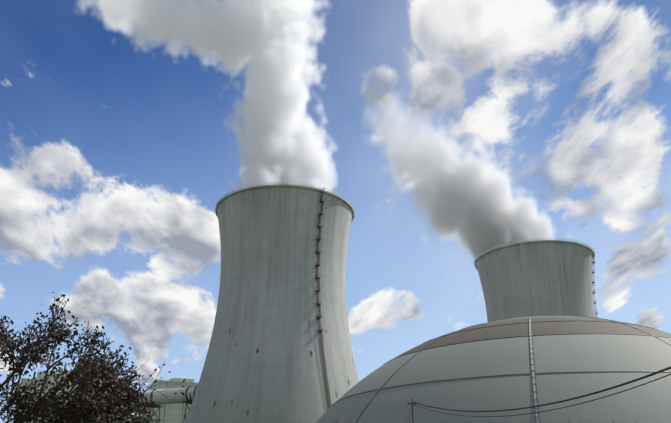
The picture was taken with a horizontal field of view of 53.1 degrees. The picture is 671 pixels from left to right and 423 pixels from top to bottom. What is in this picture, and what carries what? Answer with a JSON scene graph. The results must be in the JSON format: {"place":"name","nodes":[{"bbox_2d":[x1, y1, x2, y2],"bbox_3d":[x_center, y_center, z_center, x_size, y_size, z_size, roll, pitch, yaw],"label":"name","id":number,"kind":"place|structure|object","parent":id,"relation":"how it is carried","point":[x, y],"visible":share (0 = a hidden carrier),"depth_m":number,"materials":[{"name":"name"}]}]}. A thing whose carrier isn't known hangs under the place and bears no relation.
{"place":"outdoors","nodes":[
{"label":"outdoors","id":0,"kind":"place"},
{"bbox_2d":[19,370,113,422],"bbox_3d":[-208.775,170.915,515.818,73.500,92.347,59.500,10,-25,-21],"label":"building","id":1,"kind":"structure","parent":0,"point":[39,377],"depth_m":507.28,"materials":[{"name":"green"}]},
{"bbox_2d":[140,378,197,422],"bbox_3d":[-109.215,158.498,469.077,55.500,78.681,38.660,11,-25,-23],"label":"building","id":2,"kind":"structure","parent":0,"point":[172,413],"depth_m":457.52,"materials":[{"name":"green metal"}]},
{"bbox_2d":[0,0,670,422],"label":"sky","id":3,"kind":"structure","parent":0,"point":[453,131],"materials":[{"name":"blue"}]},
{"label":"ground","id":4,"kind":"structure","parent":0,"visible":0},
{"bbox_2d":[0,292,186,422],"bbox_3d":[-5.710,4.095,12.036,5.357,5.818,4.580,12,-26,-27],"label":"tree","id":5,"kind":"object","parent":4,"relation":"on","point":[86,402],"visible":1,"depth_m":11.80,"materials":[{"name":"brown plant"}]},
{"bbox_2d":[115,383,197,422],"bbox_3d":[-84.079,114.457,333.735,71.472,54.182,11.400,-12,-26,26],"label":"pipe","id":6,"kind":"object","parent":4,"relation":"on","point":[159,398],"visible":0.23,"depth_m":339.70,"materials":[{"name":"metal"}]},
{"bbox_2d":[185,182,358,422],"bbox_3d":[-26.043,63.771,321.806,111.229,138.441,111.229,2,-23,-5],"label":"cooling tower","id":7,"kind":"structure","parent":4,"relation":"on","point":[280,349],"depth_m":300.94,"materials":[{"name":"concrete"}]},
{"bbox_2d":[316,316,670,422],"bbox_3d":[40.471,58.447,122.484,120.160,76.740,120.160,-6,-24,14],"label":"storage dome","id":8,"kind":"structure","parent":4,"relation":"on","point":[521,362],"depth_m":98.38,"materials":[{"name":"grey metal"}]},
{"bbox_2d":[474,238,597,321],"bbox_3d":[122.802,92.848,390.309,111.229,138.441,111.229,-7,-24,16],"label":"cooling tower","id":9,"kind":"structure","parent":4,"relation":"on","point":[536,277],"depth_m":384.07,"materials":[{"name":"concrete"}]},
{"bbox_2d":[406,366,670,422],"bbox_3d":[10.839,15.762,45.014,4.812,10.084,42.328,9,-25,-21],"label":"power line","id":10,"kind":"object","parent":4,"relation":"on","point":[596,392],"visible":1,"depth_m":39.43,"materials":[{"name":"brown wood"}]}
]}

